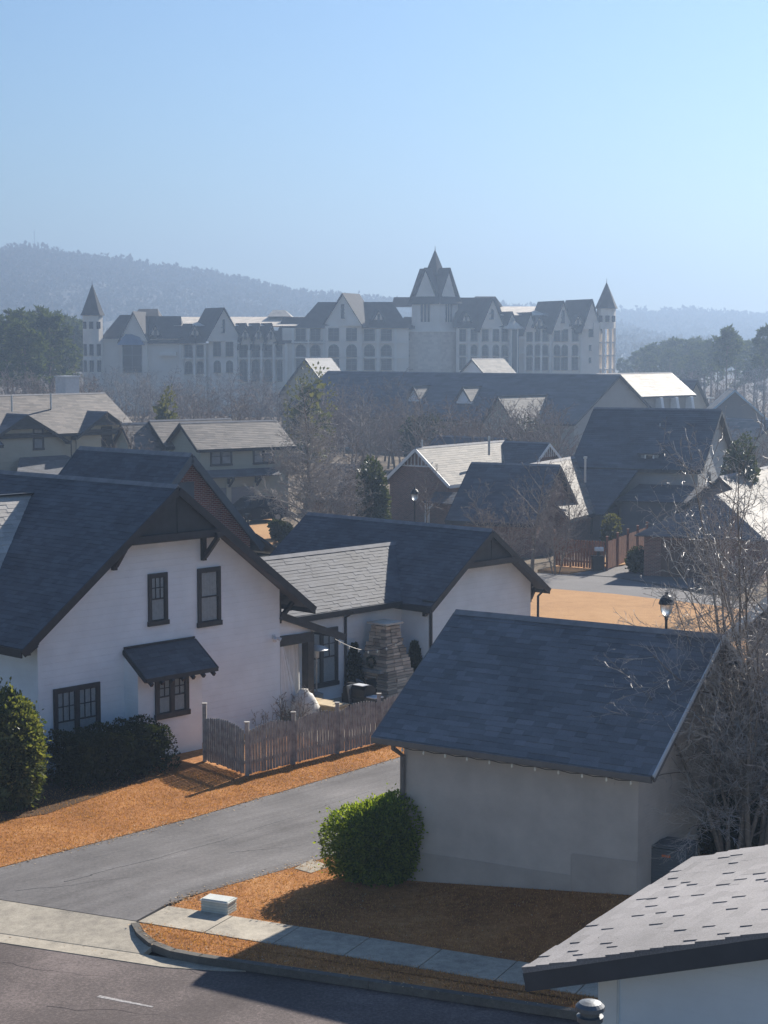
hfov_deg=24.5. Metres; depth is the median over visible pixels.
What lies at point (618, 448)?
steep roofed house
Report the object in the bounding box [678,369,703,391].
bare tree
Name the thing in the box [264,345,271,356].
window
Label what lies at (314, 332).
window
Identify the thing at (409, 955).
pavement
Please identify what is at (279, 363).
window
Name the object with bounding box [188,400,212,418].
bare tree
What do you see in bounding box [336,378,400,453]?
bare tree
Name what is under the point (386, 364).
window
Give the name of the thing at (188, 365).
window
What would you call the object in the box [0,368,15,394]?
bare tree
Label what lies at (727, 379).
bare tree
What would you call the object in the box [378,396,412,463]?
bare tree
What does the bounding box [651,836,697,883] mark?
air conditioner
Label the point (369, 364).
window
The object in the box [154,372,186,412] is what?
bare tree
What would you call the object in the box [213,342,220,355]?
window
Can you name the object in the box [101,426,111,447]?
window
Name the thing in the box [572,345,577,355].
window
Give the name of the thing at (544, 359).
window
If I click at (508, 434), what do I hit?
bare tree
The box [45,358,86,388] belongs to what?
bare tree
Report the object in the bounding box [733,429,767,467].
bare tree
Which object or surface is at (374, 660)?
wreath
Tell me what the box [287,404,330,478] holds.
bare tree
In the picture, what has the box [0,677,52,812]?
magnolia shrub
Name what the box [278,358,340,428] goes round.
gabled house
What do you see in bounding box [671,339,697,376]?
pine tree
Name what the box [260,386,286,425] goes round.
bare tree
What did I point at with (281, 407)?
bare tree
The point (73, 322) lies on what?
pine tree
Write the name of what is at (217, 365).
window
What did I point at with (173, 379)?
bare tree
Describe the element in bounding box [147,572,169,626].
window
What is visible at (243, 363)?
window
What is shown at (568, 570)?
lawn
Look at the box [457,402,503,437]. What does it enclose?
bare tree
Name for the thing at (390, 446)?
bare tree
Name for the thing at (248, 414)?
bare tree
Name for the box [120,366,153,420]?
bare tree
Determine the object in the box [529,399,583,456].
bare tree
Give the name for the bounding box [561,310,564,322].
window
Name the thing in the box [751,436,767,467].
bare tree
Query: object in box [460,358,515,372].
pale outbuilding
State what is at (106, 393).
bare tree
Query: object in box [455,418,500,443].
bare tree
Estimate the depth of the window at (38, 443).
127.47 m
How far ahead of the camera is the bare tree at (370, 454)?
158.53 m
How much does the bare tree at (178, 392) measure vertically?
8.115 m
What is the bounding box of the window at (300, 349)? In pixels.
[296,344,305,356]
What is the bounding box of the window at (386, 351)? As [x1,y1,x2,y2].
[381,344,391,356]
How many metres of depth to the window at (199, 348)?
329.18 m
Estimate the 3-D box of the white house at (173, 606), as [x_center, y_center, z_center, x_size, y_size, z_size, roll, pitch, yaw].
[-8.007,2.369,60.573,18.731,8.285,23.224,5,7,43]
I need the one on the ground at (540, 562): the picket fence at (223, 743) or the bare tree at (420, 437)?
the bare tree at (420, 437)
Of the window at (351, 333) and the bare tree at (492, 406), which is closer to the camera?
the bare tree at (492, 406)
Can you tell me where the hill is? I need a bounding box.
[0,264,743,377]
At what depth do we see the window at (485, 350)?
328.37 m
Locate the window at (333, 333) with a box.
[328,328,338,340]
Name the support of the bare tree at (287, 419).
on the ground at (540, 562)
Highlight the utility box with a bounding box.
[200,894,237,914]
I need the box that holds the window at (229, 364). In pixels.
[226,360,232,372]
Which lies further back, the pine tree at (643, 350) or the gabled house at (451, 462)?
the pine tree at (643, 350)
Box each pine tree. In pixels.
[0,313,5,386]
[0,314,34,394]
[0,320,53,393]
[1,307,48,393]
[17,309,83,392]
[29,304,58,368]
[32,327,79,393]
[53,309,75,365]
[57,315,82,377]
[63,321,82,375]
[615,357,629,372]
[625,350,641,372]
[630,347,652,372]
[637,351,659,372]
[640,342,667,372]
[651,348,683,378]
[657,336,693,377]
[659,339,672,360]
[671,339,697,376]
[677,350,705,381]
[684,339,724,393]
[689,335,702,341]
[693,334,729,402]
[702,345,729,387]
[708,323,744,390]
[724,333,751,387]
[727,339,758,395]
[735,344,767,406]
[747,323,767,413]
[749,361,767,389]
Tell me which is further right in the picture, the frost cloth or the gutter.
the frost cloth
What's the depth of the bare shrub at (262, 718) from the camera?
53.00 m
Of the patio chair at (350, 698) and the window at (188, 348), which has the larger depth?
the window at (188, 348)
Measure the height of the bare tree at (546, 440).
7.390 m
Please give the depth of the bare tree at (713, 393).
250.75 m
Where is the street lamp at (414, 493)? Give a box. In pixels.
[410,487,418,521]
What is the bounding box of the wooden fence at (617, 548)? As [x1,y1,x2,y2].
[553,522,647,570]
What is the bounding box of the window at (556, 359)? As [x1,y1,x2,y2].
[553,357,559,369]
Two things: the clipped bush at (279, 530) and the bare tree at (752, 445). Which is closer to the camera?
the clipped bush at (279, 530)
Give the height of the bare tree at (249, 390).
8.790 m
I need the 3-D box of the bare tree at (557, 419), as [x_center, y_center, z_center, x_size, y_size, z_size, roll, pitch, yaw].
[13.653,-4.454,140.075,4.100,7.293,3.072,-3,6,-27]
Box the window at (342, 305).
[341,304,344,318]
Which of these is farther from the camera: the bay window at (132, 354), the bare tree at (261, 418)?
the bay window at (132, 354)
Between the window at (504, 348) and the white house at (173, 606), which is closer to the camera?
the white house at (173, 606)
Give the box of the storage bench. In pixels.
[315,697,348,712]
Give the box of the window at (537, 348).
[535,345,539,355]
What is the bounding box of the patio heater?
[314,645,328,698]
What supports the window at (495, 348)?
in the hotel
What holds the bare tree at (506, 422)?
on the ground at (540, 562)
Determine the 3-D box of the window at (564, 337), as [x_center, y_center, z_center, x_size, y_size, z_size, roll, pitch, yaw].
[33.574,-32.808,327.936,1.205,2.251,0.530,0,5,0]
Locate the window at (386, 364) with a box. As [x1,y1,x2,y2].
[381,359,391,369]
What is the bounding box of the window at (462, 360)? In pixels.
[459,357,465,369]
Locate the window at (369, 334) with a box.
[364,329,374,340]
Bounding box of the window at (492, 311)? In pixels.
[490,309,493,318]
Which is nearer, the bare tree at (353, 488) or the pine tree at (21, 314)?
the bare tree at (353, 488)
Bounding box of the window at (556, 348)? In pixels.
[554,345,559,355]
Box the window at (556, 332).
[554,330,559,340]
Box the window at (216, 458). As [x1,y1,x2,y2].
[210,452,232,465]
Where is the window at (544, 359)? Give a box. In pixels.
[542,357,547,369]
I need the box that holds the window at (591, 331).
[589,329,593,336]
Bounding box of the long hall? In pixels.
[280,371,695,457]
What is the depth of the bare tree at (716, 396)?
249.85 m
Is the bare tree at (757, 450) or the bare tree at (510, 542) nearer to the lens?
the bare tree at (510, 542)
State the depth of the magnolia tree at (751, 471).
103.83 m
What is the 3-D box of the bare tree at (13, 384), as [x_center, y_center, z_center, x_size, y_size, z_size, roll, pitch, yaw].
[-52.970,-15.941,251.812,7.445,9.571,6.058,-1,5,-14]
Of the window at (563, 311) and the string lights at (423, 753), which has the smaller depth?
the string lights at (423, 753)
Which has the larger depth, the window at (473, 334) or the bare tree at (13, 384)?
the window at (473, 334)
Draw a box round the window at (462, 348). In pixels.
[459,345,465,355]
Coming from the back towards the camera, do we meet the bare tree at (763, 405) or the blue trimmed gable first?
the bare tree at (763, 405)
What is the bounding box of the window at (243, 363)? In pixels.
[240,359,246,381]
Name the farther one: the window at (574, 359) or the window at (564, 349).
the window at (574, 359)
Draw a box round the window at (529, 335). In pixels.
[526,332,532,340]
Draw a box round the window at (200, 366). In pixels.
[196,361,203,373]
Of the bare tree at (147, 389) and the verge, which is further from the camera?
the bare tree at (147, 389)
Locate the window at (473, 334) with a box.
[471,329,476,340]
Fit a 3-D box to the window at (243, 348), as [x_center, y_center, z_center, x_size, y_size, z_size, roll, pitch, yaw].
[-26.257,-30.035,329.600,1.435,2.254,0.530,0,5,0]
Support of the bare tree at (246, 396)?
on the ground at (540, 562)
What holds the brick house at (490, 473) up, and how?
on the ground at (540, 562)
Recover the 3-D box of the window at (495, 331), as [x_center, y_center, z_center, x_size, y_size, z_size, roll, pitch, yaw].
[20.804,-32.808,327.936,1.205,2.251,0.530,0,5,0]
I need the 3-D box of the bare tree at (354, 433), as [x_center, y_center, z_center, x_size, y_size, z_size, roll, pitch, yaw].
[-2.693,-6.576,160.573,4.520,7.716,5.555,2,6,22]
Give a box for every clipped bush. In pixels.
[267,518,293,542]
[599,511,624,544]
[624,545,643,572]
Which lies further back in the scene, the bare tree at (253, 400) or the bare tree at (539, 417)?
the bare tree at (253, 400)
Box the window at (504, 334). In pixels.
[502,329,507,340]
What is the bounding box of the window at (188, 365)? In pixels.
[184,361,191,373]
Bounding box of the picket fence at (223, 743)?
[202,693,399,775]
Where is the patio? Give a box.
[280,697,383,742]
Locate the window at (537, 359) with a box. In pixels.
[534,357,539,369]
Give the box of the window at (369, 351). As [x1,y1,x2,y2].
[364,344,374,356]
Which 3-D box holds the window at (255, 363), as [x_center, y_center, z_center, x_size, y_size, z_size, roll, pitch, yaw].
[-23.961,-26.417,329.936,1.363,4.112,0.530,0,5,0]
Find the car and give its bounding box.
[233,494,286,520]
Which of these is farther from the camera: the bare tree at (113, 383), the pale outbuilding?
the bare tree at (113, 383)
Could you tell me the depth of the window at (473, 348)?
329.18 m
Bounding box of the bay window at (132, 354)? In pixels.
[122,345,141,372]
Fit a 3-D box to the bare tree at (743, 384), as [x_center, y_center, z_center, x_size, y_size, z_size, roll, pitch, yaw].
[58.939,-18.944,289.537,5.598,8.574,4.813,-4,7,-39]
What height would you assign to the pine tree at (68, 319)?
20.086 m
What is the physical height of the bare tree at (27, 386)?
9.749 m
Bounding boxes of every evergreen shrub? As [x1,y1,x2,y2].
[696,806,737,854]
[699,789,767,853]
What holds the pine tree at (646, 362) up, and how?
on the ground at (540, 562)
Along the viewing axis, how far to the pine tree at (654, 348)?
383.19 m
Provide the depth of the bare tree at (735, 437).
148.57 m
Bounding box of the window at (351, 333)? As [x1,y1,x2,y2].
[346,328,356,340]
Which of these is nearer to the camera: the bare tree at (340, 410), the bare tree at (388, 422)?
the bare tree at (388, 422)
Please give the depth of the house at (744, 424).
171.09 m
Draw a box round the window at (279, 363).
[277,360,281,381]
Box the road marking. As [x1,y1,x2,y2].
[98,995,153,1006]
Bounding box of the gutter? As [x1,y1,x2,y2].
[0,933,245,971]
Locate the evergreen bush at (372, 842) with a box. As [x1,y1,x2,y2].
[311,783,427,888]
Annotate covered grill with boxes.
[342,682,383,706]
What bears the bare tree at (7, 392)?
on the ground at (540, 562)
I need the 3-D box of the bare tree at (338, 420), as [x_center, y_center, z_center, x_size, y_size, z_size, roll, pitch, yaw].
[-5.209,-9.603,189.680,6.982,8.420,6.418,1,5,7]
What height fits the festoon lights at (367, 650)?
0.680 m
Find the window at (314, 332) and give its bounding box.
[310,328,319,340]
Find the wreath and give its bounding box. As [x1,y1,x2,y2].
[366,656,376,667]
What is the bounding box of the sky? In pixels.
[0,0,767,315]
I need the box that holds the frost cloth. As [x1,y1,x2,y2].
[290,688,320,720]
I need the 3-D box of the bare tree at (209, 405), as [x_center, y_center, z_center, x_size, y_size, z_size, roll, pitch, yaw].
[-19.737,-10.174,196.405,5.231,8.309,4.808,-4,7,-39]
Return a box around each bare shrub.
[252,709,278,728]
[273,683,317,727]
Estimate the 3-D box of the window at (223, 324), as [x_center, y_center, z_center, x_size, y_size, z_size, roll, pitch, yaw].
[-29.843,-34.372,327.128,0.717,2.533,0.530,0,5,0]
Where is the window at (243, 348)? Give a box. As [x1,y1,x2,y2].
[239,345,246,356]
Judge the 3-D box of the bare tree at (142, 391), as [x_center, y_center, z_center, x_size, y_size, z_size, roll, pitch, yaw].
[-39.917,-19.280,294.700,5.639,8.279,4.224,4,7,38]
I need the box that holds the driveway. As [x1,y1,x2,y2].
[570,565,694,591]
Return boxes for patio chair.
[346,684,365,704]
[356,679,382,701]
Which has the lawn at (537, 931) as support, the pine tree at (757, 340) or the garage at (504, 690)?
the garage at (504, 690)
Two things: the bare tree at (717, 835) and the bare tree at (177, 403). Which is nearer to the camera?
the bare tree at (717, 835)
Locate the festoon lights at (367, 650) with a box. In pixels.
[335,639,399,653]
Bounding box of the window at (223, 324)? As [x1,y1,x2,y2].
[221,319,224,332]
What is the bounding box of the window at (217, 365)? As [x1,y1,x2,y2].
[214,360,220,372]
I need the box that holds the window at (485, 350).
[482,345,488,355]
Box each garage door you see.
[231,486,253,503]
[661,539,709,577]
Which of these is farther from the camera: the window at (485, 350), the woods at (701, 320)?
the woods at (701, 320)
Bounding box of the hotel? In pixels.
[81,250,617,410]
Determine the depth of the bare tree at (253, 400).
216.57 m
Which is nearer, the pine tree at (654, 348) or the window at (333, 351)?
the window at (333, 351)
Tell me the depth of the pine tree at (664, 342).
397.24 m
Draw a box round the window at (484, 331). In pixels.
[482,329,487,340]
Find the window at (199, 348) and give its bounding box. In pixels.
[196,345,202,357]
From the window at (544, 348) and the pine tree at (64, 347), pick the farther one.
the window at (544, 348)
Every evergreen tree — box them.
[152,384,179,419]
[282,361,337,466]
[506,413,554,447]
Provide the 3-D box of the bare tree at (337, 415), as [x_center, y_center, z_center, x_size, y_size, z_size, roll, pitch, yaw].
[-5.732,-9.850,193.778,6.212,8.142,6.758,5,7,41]
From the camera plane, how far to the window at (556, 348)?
328.37 m
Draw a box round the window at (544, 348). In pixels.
[542,345,547,355]
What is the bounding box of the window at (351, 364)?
[346,359,356,369]
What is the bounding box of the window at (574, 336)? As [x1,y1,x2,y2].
[572,329,577,340]
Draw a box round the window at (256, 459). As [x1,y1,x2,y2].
[253,450,274,464]
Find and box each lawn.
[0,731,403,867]
[172,853,712,962]
[249,519,277,544]
[530,589,747,661]
[538,557,625,574]
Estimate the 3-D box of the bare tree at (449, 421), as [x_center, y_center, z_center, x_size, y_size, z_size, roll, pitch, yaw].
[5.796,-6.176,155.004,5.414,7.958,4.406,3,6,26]
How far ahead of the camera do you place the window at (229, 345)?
328.05 m
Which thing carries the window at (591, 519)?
in the steep roofed house at (618, 448)
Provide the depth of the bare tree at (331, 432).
175.61 m
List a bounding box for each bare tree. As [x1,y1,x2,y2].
[0,362,21,394]
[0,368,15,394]
[0,368,33,394]
[0,370,19,394]
[0,377,22,394]
[8,374,37,393]
[12,370,47,393]
[21,370,54,393]
[21,378,44,393]
[25,372,51,392]
[28,378,54,393]
[37,372,61,393]
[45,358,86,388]
[45,365,90,392]
[72,366,102,392]
[79,373,102,392]
[79,377,95,392]
[85,373,105,392]
[90,378,130,413]
[96,364,126,398]
[97,379,129,410]
[99,413,162,450]
[103,377,135,415]
[112,367,136,414]
[115,399,139,421]
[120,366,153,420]
[125,370,152,417]
[130,374,160,413]
[131,374,165,415]
[131,389,154,421]
[132,371,161,418]
[143,384,174,420]
[148,388,169,416]
[151,368,185,403]
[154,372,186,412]
[154,379,193,417]
[160,381,188,418]
[172,385,196,418]
[176,376,206,418]
[176,377,192,412]
[176,388,200,418]
[177,390,219,418]
[181,380,202,415]
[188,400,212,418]
[193,371,225,416]
[194,383,229,418]
[205,367,251,415]
[206,371,232,417]
[219,393,263,420]
[219,398,251,420]
[220,375,241,418]
[223,382,261,420]
[229,392,264,420]
[230,376,272,417]
[233,370,259,415]
[237,403,259,419]
[240,383,364,523]
[250,382,269,417]
[252,380,275,419]
[258,367,276,418]
[259,380,278,419]
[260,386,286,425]
[262,380,314,431]
[262,381,280,419]
[267,392,291,424]
[277,394,302,463]
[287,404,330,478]
[295,400,346,462]
[299,466,380,516]
[312,388,362,456]
[314,386,339,452]
[317,432,391,515]
[320,384,343,449]
[320,387,357,452]
[323,384,353,451]
[323,385,362,454]
[324,387,358,456]
[326,397,382,463]
[331,376,358,448]
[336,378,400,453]
[340,380,385,452]
[344,398,396,465]
[349,410,393,465]
[353,399,382,444]
[356,394,410,463]
[358,410,398,472]
[368,399,404,460]
[368,404,401,469]
[376,396,414,468]
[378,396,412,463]
[385,386,428,432]
[388,392,443,459]
[392,383,424,433]
[392,400,432,453]
[398,410,448,456]
[404,396,448,439]
[404,462,454,522]
[405,403,439,449]
[406,413,446,454]
[424,396,482,443]
[427,404,479,442]
[430,394,476,435]
[435,414,466,444]
[447,403,484,436]
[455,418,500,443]
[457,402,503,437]
[458,411,485,435]
[461,478,541,555]
[462,408,492,436]
[464,393,509,434]
[464,410,518,442]
[479,397,545,440]
[483,396,521,437]
[485,399,524,440]
[499,407,537,440]
[500,403,535,440]
[504,405,541,441]
[507,452,572,570]
[514,393,567,443]
[514,401,559,450]
[519,400,567,455]
[522,406,563,457]
[527,491,586,574]
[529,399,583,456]
[542,402,579,456]
[544,410,576,457]
[546,458,594,537]
[594,627,767,862]
[614,403,767,847]
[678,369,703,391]
[694,364,724,404]
[701,461,762,605]
[705,381,724,403]
[708,372,724,402]
[710,376,729,402]
[716,372,739,390]
[726,377,757,406]
[727,424,751,456]
[728,372,760,405]
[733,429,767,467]
[734,371,756,401]
[737,427,766,465]
[741,369,767,411]
[742,363,767,408]
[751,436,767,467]
[751,439,767,466]
[755,369,767,404]
[755,395,767,418]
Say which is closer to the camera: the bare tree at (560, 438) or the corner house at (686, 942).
the corner house at (686, 942)
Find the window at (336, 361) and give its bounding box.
[332,359,338,367]
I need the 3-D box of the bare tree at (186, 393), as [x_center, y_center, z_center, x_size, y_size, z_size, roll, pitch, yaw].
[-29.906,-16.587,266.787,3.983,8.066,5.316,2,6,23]
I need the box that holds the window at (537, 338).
[535,329,539,340]
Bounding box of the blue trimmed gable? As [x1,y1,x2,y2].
[706,388,767,419]
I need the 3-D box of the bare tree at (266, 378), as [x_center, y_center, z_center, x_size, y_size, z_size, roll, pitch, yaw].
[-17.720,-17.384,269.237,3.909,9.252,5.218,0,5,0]
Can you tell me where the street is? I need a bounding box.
[0,943,579,1023]
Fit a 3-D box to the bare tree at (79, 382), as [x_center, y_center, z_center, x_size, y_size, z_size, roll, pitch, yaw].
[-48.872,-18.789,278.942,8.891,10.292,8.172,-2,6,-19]
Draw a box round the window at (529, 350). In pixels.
[526,345,532,355]
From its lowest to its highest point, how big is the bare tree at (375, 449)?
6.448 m
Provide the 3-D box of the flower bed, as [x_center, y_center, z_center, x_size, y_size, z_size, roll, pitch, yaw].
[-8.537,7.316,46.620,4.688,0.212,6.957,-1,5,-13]
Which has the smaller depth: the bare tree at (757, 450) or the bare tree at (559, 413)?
the bare tree at (757, 450)
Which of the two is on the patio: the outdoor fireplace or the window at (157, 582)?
the outdoor fireplace
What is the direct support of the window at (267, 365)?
in the hotel
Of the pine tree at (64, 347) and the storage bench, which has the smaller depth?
the storage bench
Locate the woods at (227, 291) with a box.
[0,240,754,372]
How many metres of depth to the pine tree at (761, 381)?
324.38 m
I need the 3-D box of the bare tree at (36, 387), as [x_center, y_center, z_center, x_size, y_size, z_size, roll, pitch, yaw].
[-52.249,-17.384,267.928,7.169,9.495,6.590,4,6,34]
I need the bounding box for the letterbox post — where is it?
[591,547,603,570]
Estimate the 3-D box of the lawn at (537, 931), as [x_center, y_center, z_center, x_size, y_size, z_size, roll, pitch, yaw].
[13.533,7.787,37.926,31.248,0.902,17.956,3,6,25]
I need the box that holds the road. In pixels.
[536,573,755,609]
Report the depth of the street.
31.73 m
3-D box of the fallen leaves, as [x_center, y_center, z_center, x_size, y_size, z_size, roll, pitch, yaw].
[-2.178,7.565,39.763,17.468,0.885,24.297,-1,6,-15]
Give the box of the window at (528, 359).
[526,357,531,369]
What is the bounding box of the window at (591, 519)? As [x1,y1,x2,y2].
[590,517,592,533]
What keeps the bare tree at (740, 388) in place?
on the ground at (540, 562)
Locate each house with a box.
[0,376,131,474]
[0,470,550,774]
[58,446,275,556]
[109,418,295,505]
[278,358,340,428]
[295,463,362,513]
[387,436,561,524]
[429,435,508,445]
[444,456,617,557]
[521,845,767,1023]
[574,407,732,543]
[675,466,767,513]
[679,379,708,408]
[717,596,767,839]
[725,418,767,468]
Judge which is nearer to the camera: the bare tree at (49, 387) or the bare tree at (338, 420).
the bare tree at (338, 420)
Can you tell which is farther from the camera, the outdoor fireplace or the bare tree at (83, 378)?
the bare tree at (83, 378)
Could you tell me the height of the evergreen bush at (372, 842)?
2.377 m
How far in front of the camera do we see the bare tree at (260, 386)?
247.58 m
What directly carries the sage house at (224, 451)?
on the ground at (540, 562)
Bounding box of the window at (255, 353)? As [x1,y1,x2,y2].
[252,345,259,356]
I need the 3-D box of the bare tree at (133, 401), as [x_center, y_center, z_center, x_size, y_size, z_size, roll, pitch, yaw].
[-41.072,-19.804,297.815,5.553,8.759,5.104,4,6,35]
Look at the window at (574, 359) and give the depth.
329.42 m
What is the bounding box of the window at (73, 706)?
[53,682,100,754]
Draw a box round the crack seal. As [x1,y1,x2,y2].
[13,776,368,1018]
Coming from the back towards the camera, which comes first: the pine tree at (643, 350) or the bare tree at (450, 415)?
the pine tree at (643, 350)
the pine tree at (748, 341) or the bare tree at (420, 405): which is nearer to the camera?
the bare tree at (420, 405)
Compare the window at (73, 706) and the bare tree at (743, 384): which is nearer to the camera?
the window at (73, 706)
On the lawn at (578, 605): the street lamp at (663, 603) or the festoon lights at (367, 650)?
the street lamp at (663, 603)
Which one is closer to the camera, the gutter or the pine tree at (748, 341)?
the gutter
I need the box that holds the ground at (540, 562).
[0,378,767,957]
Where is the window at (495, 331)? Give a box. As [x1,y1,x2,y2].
[493,329,498,340]
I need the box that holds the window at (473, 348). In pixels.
[471,345,476,354]
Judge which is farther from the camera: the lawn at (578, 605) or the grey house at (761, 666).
the lawn at (578, 605)
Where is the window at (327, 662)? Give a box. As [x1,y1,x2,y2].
[314,626,339,688]
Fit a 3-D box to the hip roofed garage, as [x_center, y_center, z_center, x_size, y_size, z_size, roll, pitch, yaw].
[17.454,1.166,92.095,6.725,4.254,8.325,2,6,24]
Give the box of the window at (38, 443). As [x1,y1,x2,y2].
[33,428,44,449]
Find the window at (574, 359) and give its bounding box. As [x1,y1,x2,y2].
[572,357,577,369]
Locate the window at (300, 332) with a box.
[296,328,305,340]
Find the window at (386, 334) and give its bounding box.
[381,329,391,340]
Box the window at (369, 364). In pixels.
[364,359,374,369]
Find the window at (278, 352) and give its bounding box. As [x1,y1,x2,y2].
[276,345,281,356]
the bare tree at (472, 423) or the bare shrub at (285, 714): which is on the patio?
the bare shrub at (285, 714)
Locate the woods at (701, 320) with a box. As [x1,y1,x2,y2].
[596,304,767,340]
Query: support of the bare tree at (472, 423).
on the ground at (540, 562)
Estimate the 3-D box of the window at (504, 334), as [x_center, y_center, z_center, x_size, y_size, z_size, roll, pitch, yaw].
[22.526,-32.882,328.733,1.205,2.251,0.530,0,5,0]
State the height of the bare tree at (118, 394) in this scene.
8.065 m
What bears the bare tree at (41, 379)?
on the ground at (540, 562)
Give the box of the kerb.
[131,922,578,1019]
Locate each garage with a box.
[371,609,767,894]
[634,490,767,583]
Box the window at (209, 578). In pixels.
[197,566,222,627]
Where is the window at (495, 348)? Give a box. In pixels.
[493,345,498,355]
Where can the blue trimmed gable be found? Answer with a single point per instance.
(733, 400)
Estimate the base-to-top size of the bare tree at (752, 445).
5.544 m
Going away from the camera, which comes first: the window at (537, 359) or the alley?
the alley
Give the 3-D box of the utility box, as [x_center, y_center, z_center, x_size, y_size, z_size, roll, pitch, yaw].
[-3.388,8.069,36.229,0.660,0.333,0.400,2,6,24]
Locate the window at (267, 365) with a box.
[264,360,271,381]
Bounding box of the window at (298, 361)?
[296,359,303,368]
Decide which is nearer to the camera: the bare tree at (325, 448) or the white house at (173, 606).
the white house at (173, 606)
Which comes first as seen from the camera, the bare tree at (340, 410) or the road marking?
the road marking
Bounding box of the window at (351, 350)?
[346,344,356,356]
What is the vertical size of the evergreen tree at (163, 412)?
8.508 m
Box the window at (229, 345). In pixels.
[226,342,232,355]
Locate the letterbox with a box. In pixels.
[244,513,251,523]
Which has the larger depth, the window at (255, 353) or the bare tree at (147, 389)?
the window at (255, 353)
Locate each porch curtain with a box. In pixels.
[280,647,295,710]
[283,644,299,716]
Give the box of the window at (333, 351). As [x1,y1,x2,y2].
[328,344,338,356]
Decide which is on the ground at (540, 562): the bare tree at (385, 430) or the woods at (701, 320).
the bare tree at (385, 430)
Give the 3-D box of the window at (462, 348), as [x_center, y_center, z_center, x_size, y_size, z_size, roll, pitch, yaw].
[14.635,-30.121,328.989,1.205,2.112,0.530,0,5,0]
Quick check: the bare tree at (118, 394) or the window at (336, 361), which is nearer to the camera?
the bare tree at (118, 394)
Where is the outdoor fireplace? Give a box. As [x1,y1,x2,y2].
[358,619,412,699]
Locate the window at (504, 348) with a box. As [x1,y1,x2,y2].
[502,345,507,355]
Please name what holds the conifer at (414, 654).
on the patio
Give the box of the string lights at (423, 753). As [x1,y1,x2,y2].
[401,747,631,784]
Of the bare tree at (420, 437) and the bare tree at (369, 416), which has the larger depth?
the bare tree at (369, 416)
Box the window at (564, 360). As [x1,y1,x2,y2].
[561,357,567,369]
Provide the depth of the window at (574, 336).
328.93 m
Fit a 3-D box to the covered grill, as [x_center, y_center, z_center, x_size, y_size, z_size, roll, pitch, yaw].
[-0.649,5.841,55.161,1.350,0.970,0.580,5,7,43]
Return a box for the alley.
[0,757,399,921]
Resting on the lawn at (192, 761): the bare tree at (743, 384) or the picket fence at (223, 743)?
the picket fence at (223, 743)
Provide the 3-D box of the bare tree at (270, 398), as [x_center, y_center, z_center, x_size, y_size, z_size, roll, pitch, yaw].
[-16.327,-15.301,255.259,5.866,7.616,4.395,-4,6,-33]
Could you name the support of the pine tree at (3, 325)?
on the ground at (540, 562)
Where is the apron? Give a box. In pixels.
[0,900,151,954]
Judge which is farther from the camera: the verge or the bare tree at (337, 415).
the bare tree at (337, 415)
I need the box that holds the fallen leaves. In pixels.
[0,751,615,1009]
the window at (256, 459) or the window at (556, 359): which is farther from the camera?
the window at (556, 359)
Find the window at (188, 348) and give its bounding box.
[184,345,191,357]
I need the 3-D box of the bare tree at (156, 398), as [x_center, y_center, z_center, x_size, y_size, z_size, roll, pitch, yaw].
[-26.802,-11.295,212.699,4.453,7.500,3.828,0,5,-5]
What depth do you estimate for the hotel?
328.66 m
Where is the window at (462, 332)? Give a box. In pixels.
[459,329,465,340]
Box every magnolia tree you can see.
[354,454,392,519]
[719,431,760,486]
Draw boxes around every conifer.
[344,642,365,683]
[407,639,422,672]
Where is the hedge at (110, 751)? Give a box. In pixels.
[45,714,181,791]
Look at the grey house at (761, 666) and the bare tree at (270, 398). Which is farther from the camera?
the bare tree at (270, 398)
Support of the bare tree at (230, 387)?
on the ground at (540, 562)
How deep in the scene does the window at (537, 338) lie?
328.93 m
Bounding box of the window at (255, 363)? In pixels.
[252,360,258,381]
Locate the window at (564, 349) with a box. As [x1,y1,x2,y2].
[561,345,567,355]
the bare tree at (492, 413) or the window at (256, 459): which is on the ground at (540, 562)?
the bare tree at (492, 413)
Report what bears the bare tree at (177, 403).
on the ground at (540, 562)
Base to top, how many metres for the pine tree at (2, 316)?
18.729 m
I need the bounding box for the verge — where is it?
[140,923,597,1007]
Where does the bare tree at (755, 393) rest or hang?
on the ground at (540, 562)
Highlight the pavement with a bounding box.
[139,906,597,997]
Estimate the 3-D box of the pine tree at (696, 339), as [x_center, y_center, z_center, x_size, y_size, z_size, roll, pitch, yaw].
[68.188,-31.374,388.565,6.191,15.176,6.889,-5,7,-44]
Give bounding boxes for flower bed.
[0,772,145,820]
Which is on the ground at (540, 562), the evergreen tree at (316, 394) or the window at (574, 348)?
the evergreen tree at (316, 394)
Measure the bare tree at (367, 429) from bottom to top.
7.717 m
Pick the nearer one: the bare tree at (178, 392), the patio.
the patio
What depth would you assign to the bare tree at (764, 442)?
129.63 m
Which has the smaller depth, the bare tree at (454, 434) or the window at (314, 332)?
the bare tree at (454, 434)
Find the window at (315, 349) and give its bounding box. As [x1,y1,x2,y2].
[310,344,319,356]
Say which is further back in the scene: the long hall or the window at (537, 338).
the window at (537, 338)
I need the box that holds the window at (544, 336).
[542,329,547,340]
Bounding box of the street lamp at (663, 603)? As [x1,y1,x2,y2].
[659,592,673,628]
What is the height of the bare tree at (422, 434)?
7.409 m
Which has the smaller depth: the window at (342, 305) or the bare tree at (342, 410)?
the bare tree at (342, 410)
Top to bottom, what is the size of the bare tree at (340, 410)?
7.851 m
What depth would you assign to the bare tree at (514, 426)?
163.39 m
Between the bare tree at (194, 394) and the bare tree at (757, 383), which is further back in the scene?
the bare tree at (757, 383)
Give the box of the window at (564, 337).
[561,329,567,340]

